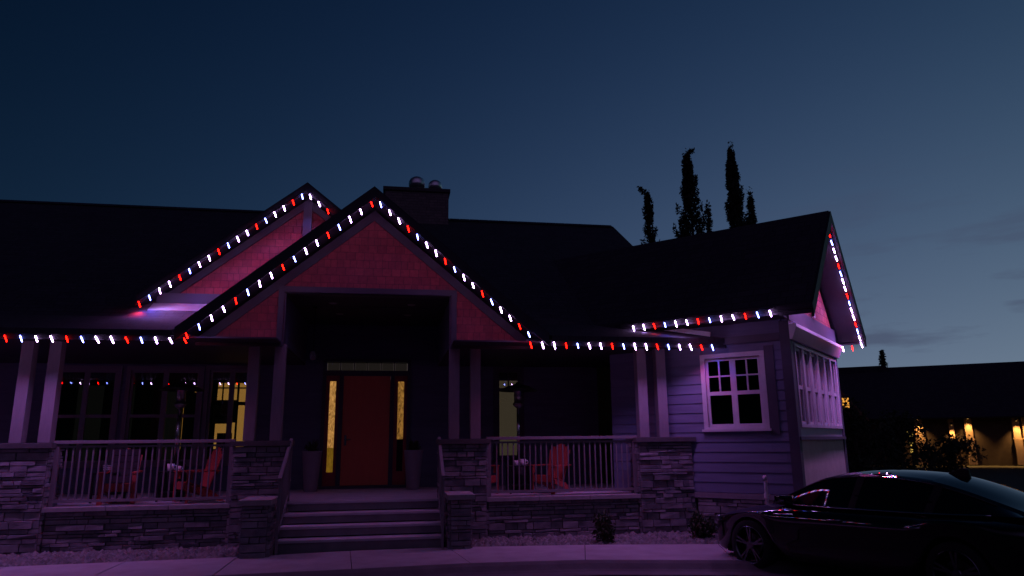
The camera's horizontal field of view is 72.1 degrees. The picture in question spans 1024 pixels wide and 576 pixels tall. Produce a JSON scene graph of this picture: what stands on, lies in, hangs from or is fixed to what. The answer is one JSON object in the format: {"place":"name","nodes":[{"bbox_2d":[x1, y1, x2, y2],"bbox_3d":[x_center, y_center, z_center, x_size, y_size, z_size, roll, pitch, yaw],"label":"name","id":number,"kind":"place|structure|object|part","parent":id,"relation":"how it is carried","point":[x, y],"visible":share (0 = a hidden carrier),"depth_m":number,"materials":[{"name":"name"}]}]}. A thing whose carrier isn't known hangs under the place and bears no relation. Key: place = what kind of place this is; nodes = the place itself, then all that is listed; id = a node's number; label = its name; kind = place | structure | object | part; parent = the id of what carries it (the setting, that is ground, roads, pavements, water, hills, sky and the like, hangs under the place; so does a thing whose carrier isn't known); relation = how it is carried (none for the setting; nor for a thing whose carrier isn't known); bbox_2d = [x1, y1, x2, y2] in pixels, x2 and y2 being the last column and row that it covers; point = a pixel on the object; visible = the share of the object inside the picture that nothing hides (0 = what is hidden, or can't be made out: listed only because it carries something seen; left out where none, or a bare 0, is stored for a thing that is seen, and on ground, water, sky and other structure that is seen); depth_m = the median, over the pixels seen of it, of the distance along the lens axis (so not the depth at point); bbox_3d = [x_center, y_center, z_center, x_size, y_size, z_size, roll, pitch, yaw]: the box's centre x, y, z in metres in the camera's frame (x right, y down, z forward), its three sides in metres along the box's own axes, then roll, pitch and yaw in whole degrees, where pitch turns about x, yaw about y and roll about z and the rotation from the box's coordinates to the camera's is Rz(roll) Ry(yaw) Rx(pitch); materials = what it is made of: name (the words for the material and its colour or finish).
{"place":"outdoors","nodes":[
{"label":"outdoors","id":0,"kind":"place"},
{"bbox_2d":[0,544,805,575],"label":"sidewalk","id":1,"kind":"structure","parent":0,"point":[342,560],"depth_m":10.57,"materials":[{"name":"concrete"}]},
{"bbox_2d":[0,530,719,566],"bbox_3d":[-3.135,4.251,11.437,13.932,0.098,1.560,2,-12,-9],"label":"gravel","id":2,"kind":"structure","parent":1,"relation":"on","point":[102,555],"depth_m":11.52,"materials":[{"name":"grey gravel"}]},
{"bbox_2d":[237,496,277,558],"bbox_3d":[-4.085,3.838,11.316,0.510,0.885,0.860,2,-12,-9],"label":"stair post","id":3,"kind":"object","parent":2,"relation":"on","point":[257,524],"visible":0.96,"depth_m":10.99,"materials":[{"name":"grey stone"}]},
{"bbox_2d":[0,176,866,554],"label":"house","id":4,"kind":"structure","parent":2,"relation":"on","point":[414,338],"depth_m":14.23,"materials":[{"name":"wood"}]},
{"bbox_2d":[46,365,135,467],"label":"window","id":5,"kind":"structure","parent":4,"relation":"in","point":[86,411],"depth_m":15.55,"materials":[{"name":"black glass"}]},
{"bbox_2d":[0,332,190,343],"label":"light string","id":6,"kind":"object","parent":4,"relation":"attached to","point":[94,334],"visible":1,"depth_m":11.67,"materials":[{"name":"black"}]},
{"bbox_2d":[89,472,125,502],"bbox_3d":[-7.322,3.614,12.789,0.480,0.530,0.480,2,-12,-9],"label":"side table","id":7,"kind":"object","parent":4,"relation":"on","point":[92,484],"visible":0.39,"depth_m":12.58,"materials":[{"name":"red wood"}]},
{"bbox_2d":[103,465,110,470],"bbox_3d":[-7.322,3.292,12.839,0.264,0.120,0.264,2,-12,-9],"label":"basket","id":8,"kind":"object","parent":7,"relation":"on","point":[108,467],"visible":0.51,"depth_m":12.73,"materials":[{"name":"grey wicker"}]},
{"bbox_2d":[96,448,142,504],"bbox_3d":[-6.962,3.353,12.585,0.640,0.947,0.733,3,-13,-17],"label":"adirondack chair","id":9,"kind":"object","parent":4,"relation":"on","point":[119,486],"visible":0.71,"depth_m":12.24,"materials":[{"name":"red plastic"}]},
{"bbox_2d":[109,449,141,482],"bbox_3d":[-7.013,3.287,12.761,0.445,0.714,0.246,3,-13,-17],"label":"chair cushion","id":10,"kind":"object","parent":9,"relation":"on","point":[122,463],"visible":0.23,"depth_m":12.78,"materials":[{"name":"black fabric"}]},
{"bbox_2d":[48,439,235,506],"bbox_3d":[-6.275,3.142,12.014,2.895,1.074,0.110,2,-12,-9],"label":"porch railing","id":11,"kind":"object","parent":4,"relation":"on","point":[52,492],"visible":0.87,"depth_m":11.99,"materials":[{"name":"paint"}]},
{"bbox_2d":[119,366,204,466],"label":"window","id":12,"kind":"structure","parent":4,"relation":"in","point":[154,415],"depth_m":15.75,"materials":[{"name":"black glass"}]},
{"bbox_2d":[155,471,188,501],"bbox_3d":[-6.237,3.643,12.970,0.480,0.530,0.480,2,-12,-9],"label":"side table","id":13,"kind":"object","parent":4,"relation":"on","point":[164,486],"visible":0.45,"depth_m":12.79,"materials":[{"name":"red wood"}]},
{"bbox_2d":[167,464,176,470],"bbox_3d":[-6.276,3.307,12.976,0.157,0.130,0.125,-6,-13,22],"label":"cup","id":14,"kind":"object","parent":13,"relation":"on","point":[168,467],"visible":0.69,"depth_m":12.95,"materials":[{"name":"white ceramic"}]},
{"bbox_2d":[158,381,203,497],"bbox_3d":[-6.559,2.946,13.795,0.840,2.250,0.840,2,-12,-9],"label":"patio heater","id":15,"kind":"object","parent":4,"relation":"on","point":[181,388],"visible":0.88,"depth_m":13.77,"materials":[{"name":"black metal"}]},
{"bbox_2d":[172,447,222,502],"bbox_3d":[-5.670,3.394,12.836,0.640,0.947,0.733,-12,-16,41],"label":"adirondack chair","id":16,"kind":"object","parent":4,"relation":"on","point":[205,477],"visible":0.67,"depth_m":12.78,"materials":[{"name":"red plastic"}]},
{"bbox_2d":[135,189,305,306],"bbox_3d":[-5.675,-0.822,13.862,3.010,2.512,0.035,2,-12,-9],"label":"light string","id":17,"kind":"object","parent":4,"relation":"attached to","point":[212,251],"visible":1,"depth_m":13.82,"materials":[{"name":"black"}]},
{"bbox_2d":[198,366,249,465],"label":"window","id":18,"kind":"structure","parent":4,"relation":"in","point":[228,410],"depth_m":16.00,"materials":[{"name":"black glass"}]},
{"bbox_2d":[182,196,375,338],"bbox_3d":[-4.023,-0.415,12.376,3.119,2.676,0.035,2,-12,-9],"label":"light string","id":19,"kind":"object","parent":4,"relation":"attached to","point":[271,270],"visible":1,"depth_m":12.33,"materials":[{"name":"black"}]},
{"bbox_2d":[274,438,292,553],"bbox_3d":[-3.831,3.439,11.831,0.055,1.798,1.179,2,-12,-9],"label":"handrail","id":20,"kind":"object","parent":4,"relation":"attached to","point":[284,481],"visible":1,"depth_m":11.73,"materials":[{"name":"metal"}]},
{"bbox_2d":[302,439,321,491],"bbox_3d":[-4.309,3.788,15.128,0.509,1.128,0.527,2,-12,-9],"label":"potted plant","id":21,"kind":"object","parent":4,"relation":"on","point":[311,458],"visible":1,"depth_m":14.99,"materials":[{"name":"grey plant"}]},
{"bbox_2d":[307,190,330,213],"bbox_3d":[-3.935,-1.760,14.369,0.500,0.498,0.035,2,-12,-9],"label":"light string","id":22,"kind":"object","parent":4,"relation":"attached to","point":[319,200],"visible":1,"depth_m":14.36,"materials":[{"name":"black"}]},
{"bbox_2d":[340,376,390,485],"bbox_3d":[-3.376,3.271,16.244,1.070,2.470,0.124,2,-12,-9],"label":"front door","id":23,"kind":"structure","parent":4,"relation":"in","point":[366,399],"depth_m":16.23,"materials":[{"name":"red paint"}]},
{"bbox_2d":[404,440,422,489],"bbox_3d":[-2.190,3.850,15.534,0.586,1.138,0.511,2,-12,-9],"label":"potted plant","id":24,"kind":"object","parent":4,"relation":"on","point":[413,455],"visible":1,"depth_m":15.34,"materials":[{"name":"grey plant"}]},
{"bbox_2d":[437,437,444,548],"bbox_3d":[-1.243,3.508,12.264,0.055,1.798,1.179,2,-12,-9],"label":"handrail","id":25,"kind":"object","parent":4,"relation":"attached to","point":[440,481],"visible":0.95,"depth_m":12.01,"materials":[{"name":"metal"}]},
{"bbox_2d":[377,197,532,336],"bbox_3d":[-1.050,-0.390,12.884,2.867,2.569,0.035,2,-12,-9],"label":"light string","id":26,"kind":"object","parent":4,"relation":"attached to","point":[454,264],"visible":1,"depth_m":12.88,"materials":[{"name":"black"}]},
{"bbox_2d":[491,465,499,493],"bbox_3d":[-0.698,3.568,13.860,0.733,0.947,0.640,-5,-13,20],"label":"adirondack chair","id":27,"kind":"object","parent":4,"relation":"on","point":[493,478],"visible":0.12,"depth_m":13.93,"materials":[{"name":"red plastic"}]},
{"bbox_2d":[493,366,524,461],"bbox_3d":[-0.013,3.104,17.204,1.200,2.310,0.805,2,-12,-9],"label":"window","id":28,"kind":"structure","parent":4,"relation":"in","point":[504,412],"depth_m":17.16,"materials":[{"name":"glass"}]},
{"bbox_2d":[499,382,536,489],"bbox_3d":[0.136,3.122,14.912,0.840,2.250,0.840,2,-12,-9],"label":"patio heater","id":29,"kind":"object","parent":4,"relation":"on","point":[517,388],"visible":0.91,"depth_m":14.83,"materials":[{"name":"black metal"}]},
{"bbox_2d":[505,465,532,493],"bbox_3d":[0.144,3.822,14.085,0.480,0.530,0.480,2,-12,-9],"label":"side table","id":30,"kind":"object","parent":4,"relation":"on","point":[510,476],"visible":0.81,"depth_m":13.92,"materials":[{"name":"wood"}]},
{"bbox_2d":[520,459,527,465],"bbox_3d":[0.238,3.486,14.083,0.151,0.125,0.120,-6,-13,22],"label":"cup","id":31,"kind":"object","parent":30,"relation":"on","point":[522,462],"visible":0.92,"depth_m":14.05,"materials":[{"name":"white ceramic"}]},
{"bbox_2d":[530,444,572,493],"bbox_3d":[0.812,3.598,14.068,0.640,0.947,0.733,-11,-16,39],"label":"adirondack chair","id":32,"kind":"object","parent":4,"relation":"on","point":[565,452],"visible":0.73,"depth_m":14.09,"materials":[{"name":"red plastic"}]},
{"bbox_2d":[486,436,637,496],"bbox_3d":[0.960,3.333,13.222,2.910,1.074,0.110,2,-12,-9],"label":"porch railing","id":33,"kind":"object","parent":4,"relation":"on","point":[634,465],"visible":0.81,"depth_m":13.22,"materials":[{"name":"paint"}]},
{"bbox_2d":[526,339,715,349],"bbox_3d":[2.091,1.074,13.182,3.700,0.175,0.035,2,-12,-9],"label":"light string","id":34,"kind":"object","parent":4,"relation":"attached to","point":[611,341],"visible":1,"depth_m":13.17,"materials":[{"name":"black"}]},
{"bbox_2d":[629,307,774,330],"bbox_3d":[3.503,0.609,13.252,2.820,0.173,0.035,-9,-15,34],"label":"light string","id":35,"kind":"object","parent":4,"relation":"attached to","point":[708,315],"visible":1,"depth_m":13.20,"materials":[{"name":"black"}]},
{"bbox_2d":[699,350,771,431],"bbox_3d":[4.202,1.961,13.308,1.290,1.470,0.175,-9,-15,34],"label":"window","id":36,"kind":"structure","parent":4,"relation":"in","point":[735,393],"depth_m":13.30,"materials":[{"name":"white paint"}]},
{"bbox_2d":[793,343,809,426],"bbox_3d":[5.357,1.825,13.159,0.130,1.530,0.590,-9,-15,34],"label":"window","id":37,"kind":"structure","parent":4,"relation":"in","point":[799,371],"depth_m":13.22,"materials":[{"name":"glass"}]},
{"bbox_2d":[802,346,817,427],"bbox_3d":[5.706,1.925,13.636,0.130,1.530,0.590,-9,-15,34],"label":"window","id":38,"kind":"structure","parent":4,"relation":"in","point":[808,368],"depth_m":13.74,"materials":[{"name":"white paint"}]},
{"bbox_2d":[810,350,824,427],"bbox_3d":[6.053,2.026,14.115,0.130,1.530,0.590,-9,-15,34],"label":"window","id":39,"kind":"structure","parent":4,"relation":"in","point":[813,354],"depth_m":14.22,"materials":[{"name":"white paint"}]},
{"bbox_2d":[817,352,830,427],"bbox_3d":[6.400,2.127,14.594,0.130,1.530,0.590,-9,-15,34],"label":"window","id":40,"kind":"structure","parent":4,"relation":"in","point":[820,362],"depth_m":14.70,"materials":[{"name":"glass"}]},
{"bbox_2d":[824,355,836,428],"bbox_3d":[6.750,2.228,15.071,0.130,1.530,0.590,-9,-15,34],"label":"window","id":41,"kind":"structure","parent":4,"relation":"in","point":[826,359],"depth_m":15.18,"materials":[{"name":"glass"}]},
{"bbox_2d":[830,358,842,428],"bbox_3d":[7.096,2.329,15.551,0.130,1.530,0.590,-9,-15,34],"label":"window","id":42,"kind":"structure","parent":4,"relation":"in","point":[833,365],"depth_m":15.66,"materials":[{"name":"white paint"}]},
{"bbox_2d":[830,232,862,347],"bbox_3d":[7.354,0.055,15.511,0.052,2.303,2.507,-9,-15,34],"label":"light string","id":43,"kind":"object","parent":4,"relation":"attached to","point":[840,271],"visible":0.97,"depth_m":15.44,"materials":[{"name":"black"}]},
{"bbox_2d":[839,343,855,351],"bbox_3d":[7.729,1.398,16.441,0.560,0.178,0.048,-9,-15,34],"label":"light string","id":44,"kind":"object","parent":4,"relation":"attached to","point":[847,344],"visible":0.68,"depth_m":16.39,"materials":[{"name":"black"}]},
{"bbox_2d":[444,491,474,548],"bbox_3d":[-0.909,3.965,12.044,0.460,0.885,0.860,2,-12,-9],"label":"stair post","id":45,"kind":"object","parent":2,"relation":"on","point":[459,514],"visible":0.99,"depth_m":11.72,"materials":[{"name":"grey stone"}]},
{"bbox_2d":[591,507,615,542],"bbox_3d":[1.599,4.115,12.301,0.531,0.671,0.513,2,-12,-9],"label":"shrub","id":46,"kind":"object","parent":2,"relation":"on","point":[604,528],"visible":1,"depth_m":12.19,"materials":[{"name":"green plant"}]},
{"bbox_2d":[687,503,717,537],"bbox_3d":[3.351,4.185,12.600,0.683,0.658,0.705,2,-12,-9],"label":"shrub","id":47,"kind":"object","parent":2,"relation":"on","point":[701,527],"visible":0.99,"depth_m":12.52,"materials":[{"name":"green plant"}]},
{"bbox_2d":[762,475,769,503],"bbox_3d":[4.478,3.850,12.356,0.098,1.098,0.199,-7,-14,28],"label":"vent pipe","id":48,"kind":"object","parent":2,"relation":"on","point":[766,493],"visible":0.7,"depth_m":12.43,"materials":[{"name":"white paint"}]},
{"bbox_2d":[0,0,1023,367],"label":"sky","id":49,"kind":"structure","parent":0,"point":[902,121],"materials":[{"name":"blue"}]},
{"bbox_2d":[272,465,1023,559],"bbox_3d":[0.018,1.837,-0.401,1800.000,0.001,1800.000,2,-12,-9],"label":"ground","id":50,"kind":"structure","parent":0,"point":[1011,476],"depth_m":32.38,"materials":[{"name":"concrete"}]},
{"bbox_2d":[275,498,440,554],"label":"front steps","id":51,"kind":"structure","parent":50,"relation":"on","point":[328,544],"depth_m":12.07,"materials":[{"name":"concrete"}]},
{"bbox_2d":[636,186,659,243],"bbox_3d":[6.128,1.695,29.732,2.134,12.685,2.083,-3,-13,11],"label":"poplar tree","id":52,"kind":"object","parent":50,"relation":"on","point":[650,232],"visible":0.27,"depth_m":30.74,"materials":[{"name":"green plant"}]},
{"bbox_2d":[672,147,710,237],"bbox_3d":[8.033,0.776,30.236,3.370,14.661,2.812,7,-15,-32],"label":"poplar tree","id":53,"kind":"object","parent":50,"relation":"on","point":[689,183],"visible":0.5,"depth_m":31.09,"materials":[{"name":"green plant"}]},
{"bbox_2d":[704,200,712,231],"bbox_3d":[9.157,2.034,30.783,1.034,12.414,1.102,2,-12,-9],"label":"poplar tree","id":54,"kind":"object","parent":50,"relation":"on","point":[709,221],"visible":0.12,"depth_m":31.88,"materials":[{"name":"green plant"}]},
{"bbox_2d":[724,141,751,228],"bbox_3d":[10.108,0.636,30.679,2.406,15.082,2.444,-4,-13,14],"label":"poplar tree","id":55,"kind":"object","parent":50,"relation":"on","point":[735,213],"visible":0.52,"depth_m":31.53,"materials":[{"name":"green plant"}]},
{"bbox_2d":[745,186,757,224],"bbox_3d":[11.165,1.698,30.946,1.885,13.101,1.704,9,-16,-39],"label":"poplar tree","id":56,"kind":"object","parent":50,"relation":"on","point":[749,206],"visible":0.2,"depth_m":32.10,"materials":[{"name":"green plant"}]},
{"bbox_2d":[841,394,904,472],"bbox_3d":[12.975,5.712,26.265,2.922,3.533,3.076,-9,-15,35],"label":"dark tree","id":57,"kind":"object","parent":50,"relation":"on","point":[855,450],"visible":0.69,"depth_m":26.23,"materials":[{"name":"green plant"}]},
{"bbox_2d":[878,350,887,367],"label":"spruce tree","id":58,"kind":"object","parent":50,"relation":"on","point":[882,361],"visible":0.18,"depth_m":62.35,"materials":[{"name":"green plant"}]},
{"bbox_2d":[867,408,942,470],"bbox_3d":[15.929,6.457,28.804,2.757,3.103,2.920,2,-12,-9],"label":"dark tree","id":59,"kind":"object","parent":50,"relation":"on","point":[897,456],"visible":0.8,"depth_m":28.39,"materials":[{"name":"green plant"}]},
{"bbox_2d":[916,432,987,471],"bbox_3d":[20.130,7.801,32.584,2.571,2.234,2.816,2,-12,-9],"label":"dark tree","id":60,"kind":"object","parent":50,"relation":"on","point":[952,448],"visible":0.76,"depth_m":32.14,"materials":[{"name":"green plant"}]},
{"bbox_2d":[581,575,746,575],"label":"road","id":61,"kind":"structure","parent":0,"point":[663,575],"depth_m":9.79,"materials":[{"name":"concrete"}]},
{"bbox_2d":[213,560,887,575],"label":"kerb","id":62,"kind":"structure","parent":61,"relation":"on","point":[630,567],"depth_m":10.02,"materials":[{"name":"grey concrete"}]},
{"bbox_2d":[715,468,1023,575],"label":"black car","id":63,"kind":"object","parent":61,"relation":"on","point":[914,522],"visible":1,"depth_m":8.62,"materials":[{"name":"black paint"}]},
{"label":"side window","id":64,"kind":"part","parent":63,"relation":"part of","materials":[{"name":"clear glass"}]},
{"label":"rear window","id":65,"kind":"part","parent":63,"relation":"part of","materials":[{"name":"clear glass"}]},
{"bbox_2d":[838,361,1023,465],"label":"building","id":66,"kind":"structure","parent":0,"point":[982,404],"depth_m":49.65,"materials":[{"name":"brown paint"}]}
]}

